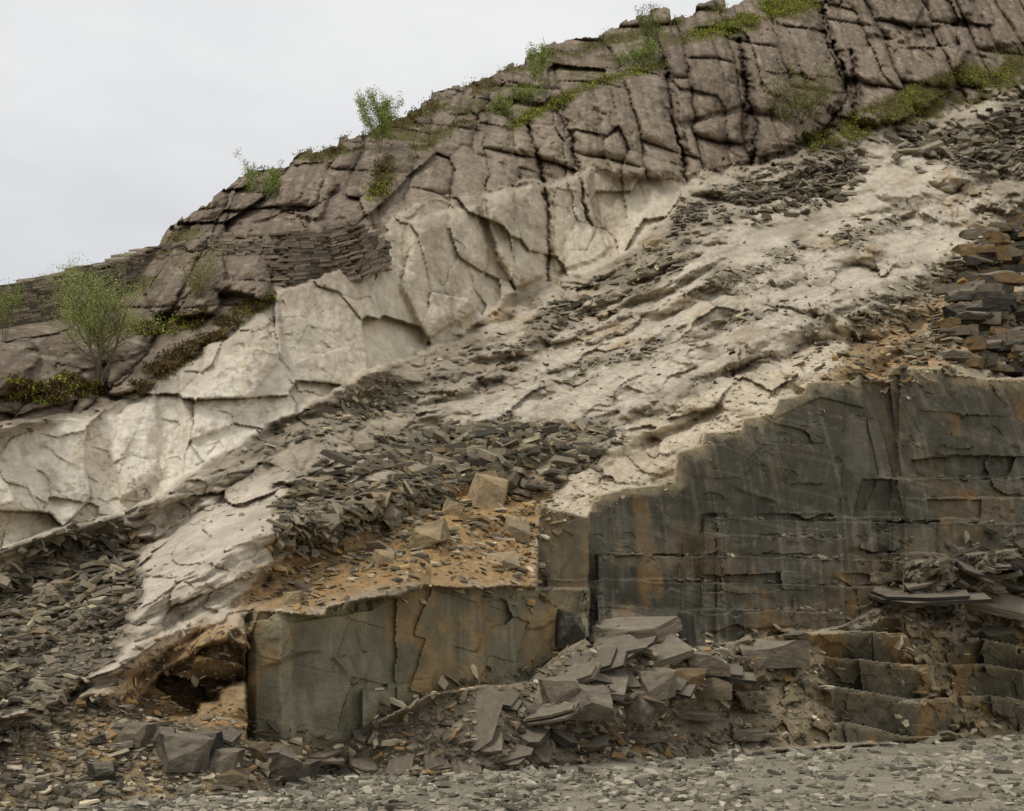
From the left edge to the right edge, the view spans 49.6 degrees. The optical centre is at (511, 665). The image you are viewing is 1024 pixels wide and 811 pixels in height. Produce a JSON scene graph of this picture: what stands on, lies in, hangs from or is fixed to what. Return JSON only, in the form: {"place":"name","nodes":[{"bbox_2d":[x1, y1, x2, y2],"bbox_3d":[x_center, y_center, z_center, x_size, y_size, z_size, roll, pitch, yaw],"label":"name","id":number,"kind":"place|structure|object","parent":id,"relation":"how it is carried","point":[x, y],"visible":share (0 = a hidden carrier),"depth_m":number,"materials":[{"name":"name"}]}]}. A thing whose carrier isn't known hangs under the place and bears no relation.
{"place":"outdoors","nodes":[
{"label":"outdoors","id":0,"kind":"place"},
{"bbox_2d":[0,163,704,548],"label":"pale cliff","id":1,"kind":"structure","parent":0,"point":[460,265],"depth_m":39.14,"materials":[{"name":"stone"}]},
{"bbox_2d":[0,0,742,284],"label":"sky","id":2,"kind":"structure","parent":0,"point":[120,120],"materials":[{"name":"white"}]},
{"bbox_2d":[0,79,1023,810],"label":"hillside","id":3,"kind":"structure","parent":0,"point":[644,415],"depth_m":41.02,"materials":[{"name":"stone"}]},
{"bbox_2d":[87,761,115,781],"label":"stone block","id":4,"kind":"object","parent":3,"relation":"on","point":[101,770],"depth_m":20.13,"materials":[{"name":"grey stone"}]},
{"bbox_2d":[114,722,159,747],"bbox_3d":[-7.296,1.341,21.492,0.685,0.425,0.640,0,6,20],"label":"stone block","id":5,"kind":"object","parent":3,"relation":"on","point":[139,734],"depth_m":21.29,"materials":[{"name":"grey stone"}]},
{"bbox_2d":[147,726,175,747],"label":"stone block","id":6,"kind":"object","parent":3,"relation":"on","point":[160,729],"depth_m":21.47,"materials":[{"name":"grey stone"}]},
{"bbox_2d":[156,732,213,771],"bbox_3d":[-6.280,1.671,21.338,0.965,0.646,0.826,4,4,-35],"label":"stone block","id":7,"kind":"object","parent":3,"relation":"on","point":[184,752],"depth_m":21.11,"materials":[{"name":"grey stone"}]},
{"bbox_2d":[89,470,295,698],"bbox_3d":[-7.142,-2.402,26.533,3.950,6.163,9.545,0,0,-9],"label":"rock outcrop","id":8,"kind":"object","parent":3,"relation":"on","point":[229,545],"visible":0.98,"depth_m":24.88,"materials":[{"name":"stone"}]},
{"bbox_2d":[0,224,392,328],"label":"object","id":9,"kind":"structure","parent":3,"relation":"on","point":[358,253],"depth_m":40.93,"materials":[{"name":"stone"}]},
{"bbox_2d":[215,725,243,745],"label":"flat stone","id":10,"kind":"object","parent":3,"relation":"on","point":[233,736],"visible":0.66,"depth_m":22.32,"materials":[{"name":"grey stone"}]},
{"bbox_2d":[216,769,249,785],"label":"stone block","id":11,"kind":"object","parent":3,"relation":"on","point":[238,777],"depth_m":21.25,"materials":[{"name":"stone"}]},
{"bbox_2d":[247,742,271,761],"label":"stone block","id":12,"kind":"object","parent":3,"relation":"on","point":[258,750],"depth_m":22.35,"materials":[{"name":"stone"}]},
{"bbox_2d":[261,746,304,780],"bbox_3d":[-4.863,1.999,22.809,1.056,0.686,0.717,-7,9,-24],"label":"stone block","id":13,"kind":"object","parent":3,"relation":"on","point":[287,761],"depth_m":22.60,"materials":[{"name":"grey stone"}]},
{"bbox_2d":[282,591,302,604],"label":"boulder","id":14,"kind":"object","parent":3,"relation":"on","point":[292,598],"visible":0.91,"depth_m":24.56,"materials":[{"name":"stone"}]},
{"bbox_2d":[308,750,344,765],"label":"flat stone","id":15,"kind":"object","parent":3,"relation":"on","point":[330,757],"visible":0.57,"depth_m":24.73,"materials":[{"name":"grey stone"}]},
{"bbox_2d":[348,755,382,774],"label":"flat stone","id":16,"kind":"object","parent":3,"relation":"on","point":[361,766],"visible":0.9,"depth_m":25.19,"materials":[{"name":"grey stone"}]},
{"bbox_2d":[371,549,394,567],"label":"boulder","id":17,"kind":"object","parent":3,"relation":"on","point":[380,556],"visible":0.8,"depth_m":27.74,"materials":[{"name":"stone"}]},
{"bbox_2d":[386,750,416,774],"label":"flat stone","id":18,"kind":"object","parent":3,"relation":"on","point":[401,764],"visible":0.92,"depth_m":25.02,"materials":[{"name":"grey stone"}]},
{"bbox_2d":[244,586,589,749],"bbox_3d":[-1.259,-0.150,27.493,12.601,4.218,2.864,0,0,-44],"label":"slate face","id":19,"kind":"object","parent":3,"relation":"on","point":[330,673],"visible":1,"depth_m":26.22},
{"bbox_2d":[554,609,584,648],"bbox_3d":[1.567,-0.979,30.641,0.746,1.094,0.722,5,3,-20],"label":"stone block","id":20,"kind":"object","parent":19,"relation":"on","point":[569,629],"depth_m":30.40,"materials":[{"name":"grey stone"}]},
{"bbox_2d":[406,518,450,548],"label":"boulder","id":21,"kind":"object","parent":3,"relation":"on","point":[426,535],"visible":0.78,"depth_m":29.10,"materials":[{"name":"stone"}]},
{"bbox_2d":[423,736,450,773],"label":"flat stone","id":22,"kind":"object","parent":3,"relation":"on","point":[438,763],"visible":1,"depth_m":25.11,"materials":[{"name":"grey stone"}]},
{"bbox_2d":[442,499,464,515],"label":"boulder","id":23,"kind":"object","parent":3,"relation":"on","point":[450,507],"visible":0.81,"depth_m":32.48,"materials":[{"name":"stone"}]},
{"bbox_2d":[448,750,481,774],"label":"flat stone","id":24,"kind":"object","parent":3,"relation":"on","point":[473,766],"visible":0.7,"depth_m":25.34,"materials":[{"name":"grey stone"}]},
{"bbox_2d":[468,473,508,509],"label":"boulder","id":25,"kind":"object","parent":3,"relation":"on","point":[487,492],"visible":0.9,"depth_m":33.63,"materials":[{"name":"stone"}]},
{"bbox_2d":[477,727,503,754],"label":"flat stone","id":26,"kind":"object","parent":3,"relation":"on","point":[495,744],"visible":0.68,"depth_m":25.73,"materials":[{"name":"grey stone"}]},
{"bbox_2d":[486,551,520,568],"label":"boulder","id":27,"kind":"object","parent":3,"relation":"on","point":[508,560],"visible":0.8,"depth_m":30.02,"materials":[{"name":"stone"}]},
{"bbox_2d":[0,81,1023,809],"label":"slate scree","id":28,"kind":"structure","parent":3,"relation":"on","point":[510,451],"depth_m":30.30,"materials":[{"name":"stone"}]},
{"bbox_2d":[208,748,245,773],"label":"stone block","id":29,"kind":"object","parent":28,"relation":"on","point":[225,760],"depth_m":21.43,"materials":[{"name":"grey stone"}]},
{"bbox_2d":[195,729,223,754],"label":"stone block","id":30,"kind":"object","parent":29,"relation":"on","point":[216,736],"depth_m":21.80,"materials":[{"name":"grey stone"}]},
{"bbox_2d":[468,689,506,750],"bbox_3d":[-0.727,1.299,26.130,0.926,1.694,0.101,9,-32,22],"label":"flat stone","id":31,"kind":"object","parent":28,"relation":"on","point":[488,703],"visible":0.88,"depth_m":26.11,"materials":[{"name":"grey stone"}]},
{"bbox_2d":[502,689,522,711],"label":"flat stone","id":32,"kind":"object","parent":28,"relation":"on","point":[512,702],"visible":0.46,"depth_m":27.05,"materials":[{"name":"grey stone"}]},
{"bbox_2d":[518,726,549,746],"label":"flat stone","id":33,"kind":"object","parent":28,"relation":"on","point":[531,736],"visible":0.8,"depth_m":26.68,"materials":[{"name":"grey stone"}]},
{"bbox_2d":[578,734,609,752],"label":"flat stone","id":34,"kind":"object","parent":28,"relation":"on","point":[598,743],"visible":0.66,"depth_m":27.85,"materials":[{"name":"grey stone"}]},
{"bbox_2d":[588,616,682,642],"bbox_3d":[3.493,-1.063,31.702,2.919,0.392,2.224,-5,15,-7],"label":"flat stone","id":35,"kind":"object","parent":28,"relation":"on","point":[662,628],"visible":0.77,"depth_m":31.22,"materials":[{"name":"grey stone"}]},
{"bbox_2d":[638,634,694,667],"bbox_3d":[4.060,-0.363,30.570,1.661,0.189,1.231,-15,33,-22],"label":"flat stone","id":36,"kind":"object","parent":28,"relation":"on","point":[671,648],"visible":0.66,"depth_m":30.42,"materials":[{"name":"grey stone"}]},
{"bbox_2d":[677,613,696,645],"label":"flat stone","id":37,"kind":"object","parent":28,"relation":"on","point":[688,632],"visible":0.3,"depth_m":33.01,"materials":[{"name":"grey stone"}]},
{"bbox_2d":[494,745,533,766],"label":"flat stone","id":38,"kind":"object","parent":3,"relation":"on","point":[518,755],"visible":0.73,"depth_m":25.88,"materials":[{"name":"grey stone"}]},
{"bbox_2d":[503,515,530,541],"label":"boulder","id":39,"kind":"object","parent":3,"relation":"on","point":[516,527],"visible":0.93,"depth_m":32.03,"materials":[{"name":"stone"}]},
{"bbox_2d":[531,743,552,764],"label":"flat stone","id":40,"kind":"object","parent":3,"relation":"on","point":[542,754],"visible":0.68,"depth_m":26.67,"materials":[{"name":"grey stone"}]},
{"bbox_2d":[523,701,579,725],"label":"flat stone","id":41,"kind":"object","parent":3,"relation":"on","point":[562,711],"visible":0.97,"depth_m":26.78,"materials":[{"name":"grey stone"}]},
{"bbox_2d":[538,675,578,703],"bbox_3d":[1.195,0.604,27.646,0.857,0.573,0.737,-5,10,-19],"label":"stone block","id":42,"kind":"object","parent":3,"relation":"on","point":[556,689],"depth_m":27.42,"materials":[{"name":"grey stone"}]},
{"bbox_2d":[550,727,577,747],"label":"flat stone","id":43,"kind":"object","parent":3,"relation":"on","point":[564,738],"visible":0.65,"depth_m":27.35,"materials":[{"name":"grey stone"}]},
{"bbox_2d":[556,660,601,683],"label":"flat stone","id":44,"kind":"object","parent":3,"relation":"on","point":[583,673],"visible":0.69,"depth_m":28.21,"materials":[{"name":"grey stone"}]},
{"bbox_2d":[569,683,613,720],"bbox_3d":[1.856,0.895,27.631,1.259,0.731,1.044,0,16,-10],"label":"stone block","id":45,"kind":"object","parent":3,"relation":"on","point":[596,703],"depth_m":27.29,"materials":[{"name":"grey stone"}]},
{"bbox_2d":[580,651,640,691],"bbox_3d":[2.536,0.185,29.089,1.575,0.181,1.430,11,30,-26],"label":"flat stone","id":46,"kind":"object","parent":3,"relation":"on","point":[605,679],"visible":0.47,"depth_m":28.83,"materials":[{"name":"grey stone"}]},
{"bbox_2d":[594,647,628,673],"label":"flat stone","id":47,"kind":"object","parent":3,"relation":"on","point":[610,659],"visible":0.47,"depth_m":28.97,"materials":[{"name":"grey stone"}]},
{"bbox_2d":[606,672,628,700],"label":"flat stone","id":48,"kind":"object","parent":3,"relation":"on","point":[619,684],"visible":0.41,"depth_m":28.36,"materials":[{"name":"grey stone"}]},
{"bbox_2d":[593,634,656,661],"bbox_3d":[2.827,-0.427,29.867,1.986,0.208,1.538,-8,21,23],"label":"flat stone","id":49,"kind":"object","parent":3,"relation":"on","point":[632,646],"visible":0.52,"depth_m":29.78,"materials":[{"name":"grey stone"}]},
{"bbox_2d":[624,691,656,723],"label":"stone block","id":50,"kind":"object","parent":3,"relation":"on","point":[640,710],"depth_m":28.53,"materials":[{"name":"grey stone"}]},
{"bbox_2d":[627,687,667,707],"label":"flat stone","id":51,"kind":"object","parent":3,"relation":"on","point":[655,702],"visible":0.55,"depth_m":28.89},
{"bbox_2d":[634,666,677,699],"bbox_3d":[3.841,0.479,29.405,1.075,0.704,0.881,-7,11,-24],"label":"stone block","id":52,"kind":"object","parent":51,"relation":"on","point":[658,683],"depth_m":29.15,"materials":[{"name":"grey stone"}]},
{"bbox_2d":[630,728,668,743],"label":"flat stone","id":53,"kind":"object","parent":3,"relation":"on","point":[651,735],"visible":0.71,"depth_m":29.08,"materials":[{"name":"grey stone"}]},
{"bbox_2d":[671,667,696,698],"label":"flat stone","id":54,"kind":"object","parent":3,"relation":"on","point":[684,690],"visible":0.34,"depth_m":29.61,"materials":[{"name":"grey stone"}]},
{"bbox_2d":[672,666,706,688],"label":"stone block","id":55,"kind":"object","parent":3,"relation":"on","point":[691,675],"depth_m":30.08,"materials":[{"name":"stone"}]},
{"bbox_2d":[676,709,717,720],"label":"flat stone","id":56,"kind":"object","parent":3,"relation":"on","point":[703,715],"visible":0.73,"depth_m":30.44,"materials":[{"name":"grey stone"}]},
{"bbox_2d":[694,677,732,699],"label":"stone block","id":57,"kind":"object","parent":3,"relation":"on","point":[717,688],"depth_m":30.49,"materials":[{"name":"stone"}]},
{"bbox_2d":[711,663,756,684],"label":"flat stone","id":58,"kind":"object","parent":3,"relation":"on","point":[738,674],"visible":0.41,"depth_m":31.05,"materials":[{"name":"grey stone"}]},
{"bbox_2d":[685,651,730,676],"bbox_3d":[5.404,-0.058,31.000,1.320,0.638,0.797,3,5,-10],"label":"stone block","id":59,"kind":"object","parent":58,"relation":"on","point":[714,665],"depth_m":30.66,"materials":[{"name":"grey stone"}]},
{"bbox_2d":[537,367,1023,646],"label":"slate quarry face","id":60,"kind":"object","parent":3,"relation":"on","point":[864,462],"visible":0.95,"depth_m":38.30},
{"bbox_2d":[730,617,1023,748],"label":"slate ledges","id":61,"kind":"object","parent":3,"relation":"on","point":[994,673],"visible":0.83,"depth_m":36.50,"materials":[{"name":"stone"}]},
{"bbox_2d":[732,670,764,690],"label":"stone block","id":62,"kind":"object","parent":61,"relation":"on","point":[759,675],"depth_m":32.83,"materials":[{"name":"stone"}]},
{"bbox_2d":[731,726,779,740],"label":"flat stone","id":63,"kind":"object","parent":61,"relation":"on","point":[755,734],"visible":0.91,"depth_m":31.41,"materials":[{"name":"grey stone"}]},
{"bbox_2d":[733,640,809,667],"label":"stone block","id":64,"kind":"structure","parent":61,"relation":"on","point":[782,654],"depth_m":33.56,"materials":[{"name":"grey stone"}]},
{"bbox_2d":[979,624,1014,636],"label":"flat stone","id":65,"kind":"object","parent":61,"relation":"on","point":[991,630],"visible":0.98,"depth_m":39.52,"materials":[{"name":"grey stone"}]},
{"bbox_2d":[868,588,992,606],"bbox_3d":[14.360,-2.361,37.692,3.816,0.264,2.307,-3,12,-2],"label":"flat stone","id":66,"kind":"object","parent":3,"relation":"on","point":[943,597],"visible":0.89,"depth_m":36.95,"materials":[{"name":"grey stone"}]},
{"bbox_2d":[931,283,969,295],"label":"stone block","id":67,"kind":"object","parent":3,"relation":"on","point":[940,290],"depth_m":50.62,"materials":[{"name":"grey stone"}]},
{"bbox_2d":[936,349,971,362],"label":"stone block","id":68,"kind":"object","parent":3,"relation":"on","point":[960,356],"depth_m":43.31,"materials":[{"name":"grey stone"}]},
{"bbox_2d":[937,328,971,337],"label":"stone block","id":69,"kind":"object","parent":3,"relation":"on","point":[962,333],"depth_m":46.30,"materials":[{"name":"grey stone"}]},
{"bbox_2d":[948,317,972,324],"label":"stone block","id":70,"kind":"structure","parent":3,"relation":"on","point":[966,322],"depth_m":47.16,"materials":[{"name":"grey stone"}]},
{"bbox_2d":[942,304,984,318],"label":"stone block","id":71,"kind":"object","parent":70,"relation":"on","point":[952,310],"depth_m":47.28,"materials":[{"name":"grey stone"}]},
{"bbox_2d":[944,287,978,302],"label":"stone block","id":72,"kind":"structure","parent":3,"relation":"on","point":[961,295],"depth_m":48.91,"materials":[{"name":"grey stone"}]},
{"bbox_2d":[953,324,978,338],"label":"stone block","id":73,"kind":"structure","parent":3,"relation":"on","point":[974,328],"depth_m":46.33,"materials":[{"name":"grey stone"}]},
{"bbox_2d":[931,318,963,328],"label":"stone block","id":74,"kind":"structure","parent":73,"relation":"on","point":[949,322],"depth_m":46.78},
{"bbox_2d":[953,311,988,322],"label":"stone block","id":75,"kind":"structure","parent":3,"relation":"on","point":[976,317],"depth_m":46.79,"materials":[{"name":"grey stone"}]},
{"bbox_2d":[952,244,991,256],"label":"stone block","id":76,"kind":"structure","parent":3,"relation":"on","point":[963,250],"depth_m":54.05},
{"bbox_2d":[959,337,986,352],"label":"stone block","id":77,"kind":"structure","parent":3,"relation":"on","point":[974,344],"depth_m":45.79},
{"bbox_2d":[949,554,997,585],"bbox_3d":[15.986,-3.307,38.377,1.799,0.208,1.545,16,28,-19],"label":"flat stone","id":78,"kind":"object","parent":3,"relation":"on","point":[969,569],"visible":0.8,"depth_m":37.88,"materials":[{"name":"grey stone"}]},
{"bbox_2d":[962,354,984,368],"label":"stone block","id":79,"kind":"object","parent":3,"relation":"on","point":[976,361],"depth_m":44.08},
{"bbox_2d":[958,228,992,239],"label":"stone block","id":80,"kind":"object","parent":3,"relation":"on","point":[971,234],"depth_m":55.96,"materials":[{"name":"grey stone"}]},
{"bbox_2d":[976,351,997,367],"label":"stone block","id":81,"kind":"object","parent":3,"relation":"on","point":[990,358],"depth_m":44.39,"materials":[{"name":"grey stone"}]},
{"bbox_2d":[980,238,1000,246],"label":"stone block","id":82,"kind":"object","parent":3,"relation":"on","point":[985,241],"depth_m":55.51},
{"bbox_2d":[982,231,1002,243],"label":"stone block","id":83,"kind":"object","parent":82,"relation":"on","point":[994,237],"depth_m":55.39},
{"bbox_2d":[964,593,1023,620],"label":"flat stone","id":84,"kind":"object","parent":3,"relation":"on","point":[1007,605],"visible":0.5,"depth_m":38.95,"materials":[{"name":"grey stone"}]},
{"bbox_2d":[982,298,1012,314],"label":"stone block","id":85,"kind":"object","parent":3,"relation":"on","point":[1006,304],"depth_m":47.44,"materials":[{"name":"grey stone"}]},
{"bbox_2d":[994,245,1011,265],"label":"stone block","id":86,"kind":"object","parent":3,"relation":"on","point":[1003,254],"depth_m":54.38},
{"bbox_2d":[994,326,1012,329],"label":"stone block","id":87,"kind":"object","parent":3,"relation":"on","point":[1005,327],"depth_m":47.25,"materials":[{"name":"grey stone"}]},
{"bbox_2d":[976,312,1001,327],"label":"stone block","id":88,"kind":"object","parent":87,"relation":"on","point":[992,321],"depth_m":47.26,"materials":[{"name":"grey stone"}]},
{"bbox_2d":[992,270,1023,285],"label":"stone block","id":89,"kind":"object","parent":3,"relation":"on","point":[1010,278],"depth_m":51.87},
{"bbox_2d":[993,339,1023,352],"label":"stone block","id":90,"kind":"object","parent":3,"relation":"on","point":[1007,345],"depth_m":46.15,"materials":[{"name":"grey stone"}]},
{"bbox_2d":[1009,294,1023,304],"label":"stone block","id":91,"kind":"object","parent":3,"relation":"on","point":[1020,300],"depth_m":48.78,"materials":[{"name":"grey stone"}]},
{"bbox_2d":[977,283,1005,293],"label":"stone block","id":92,"kind":"structure","parent":91,"relation":"on","point":[987,287],"depth_m":49.21,"materials":[{"name":"grey stone"}]},
{"bbox_2d":[0,0,1023,422],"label":"crag","id":93,"kind":"structure","parent":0,"point":[694,106],"depth_m":60.27,"materials":[{"name":"stone"}]},
{"bbox_2d":[0,277,28,341],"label":"birch tree","id":94,"kind":"object","parent":93,"relation":"on","point":[8,306],"visible":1,"depth_m":32.55,"materials":[{"name":"green plant"}]},
{"bbox_2d":[32,249,164,385],"bbox_3d":[-12.481,-10.511,32.941,4.196,4.140,3.521,0,0,0],"label":"birch tree","id":95,"kind":"object","parent":93,"relation":"on","point":[96,331],"visible":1,"depth_m":33.01,"materials":[{"name":"green plant"}]},
{"bbox_2d":[171,235,230,321],"bbox_3d":[-10.328,-12.759,36.848,2.195,3.018,1.808,0,0,0],"label":"birch tree","id":96,"kind":"object","parent":93,"relation":"on","point":[193,283],"visible":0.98,"depth_m":36.81,"materials":[{"name":"green plant"}]},
{"bbox_2d":[233,147,283,203],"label":"birch tree","id":97,"kind":"object","parent":93,"relation":"on","point":[272,187],"visible":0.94,"depth_m":48.01,"materials":[{"name":"green plant"}]},
{"bbox_2d":[354,85,402,152],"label":"birch tree","id":98,"kind":"object","parent":93,"relation":"on","point":[381,115],"visible":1,"depth_m":50.47,"materials":[{"name":"green plant"}]},
{"bbox_2d":[488,89,527,119],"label":"shrub","id":99,"kind":"object","parent":93,"relation":"on","point":[498,109],"visible":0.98,"depth_m":58.36,"materials":[{"name":"green plant"}]},
{"bbox_2d":[3,0,1020,406],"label":"grass","id":100,"kind":"structure","parent":93,"relation":"on","point":[701,34],"depth_m":68.03,"materials":[{"name":"plant"}]},
{"bbox_2d":[2,0,1023,406],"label":"heather","id":101,"kind":"object","parent":93,"relation":"on","point":[174,358],"visible":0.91,"depth_m":44.91,"materials":[{"name":"plant"}]},
{"bbox_2d":[503,80,549,107],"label":"birch tree","id":102,"kind":"object","parent":93,"relation":"on","point":[526,91],"visible":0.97,"depth_m":60.37,"materials":[{"name":"green plant"}]},
{"bbox_2d":[526,39,547,89],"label":"birch tree","id":103,"kind":"object","parent":93,"relation":"on","point":[540,56],"visible":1,"depth_m":60.72,"materials":[{"name":"green plant"}]},
{"bbox_2d":[614,36,661,68],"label":"birch tree","id":104,"kind":"object","parent":93,"relation":"on","point":[643,57],"visible":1,"depth_m":66.51,"materials":[{"name":"green plant"}]},
{"bbox_2d":[634,2,661,66],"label":"birch tree","id":105,"kind":"object","parent":93,"relation":"on","point":[648,29],"visible":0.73,"depth_m":67.75,"materials":[{"name":"green plant"}]},
{"bbox_2d":[760,56,842,138],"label":"birch tree","id":106,"kind":"object","parent":93,"relation":"on","point":[803,104],"visible":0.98,"depth_m":64.44,"materials":[{"name":"green plant"}]},
{"bbox_2d":[0,730,1023,810],"bbox_3d":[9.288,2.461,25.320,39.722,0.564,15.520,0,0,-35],"label":"gravel","id":107,"kind":"structure","parent":0,"point":[366,784],"depth_m":22.20,"materials":[{"name":"gravel"}]},
{"bbox_2d":[301,759,321,778],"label":"stone block","id":108,"kind":"object","parent":107,"relation":"on","point":[311,768],"depth_m":24.05,"materials":[{"name":"grey stone"}]},
{"bbox_2d":[927,790,982,801],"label":"flat stone","id":109,"kind":"object","parent":107,"relation":"on","point":[959,796],"depth_m":20.44,"materials":[{"name":"grey stone"}]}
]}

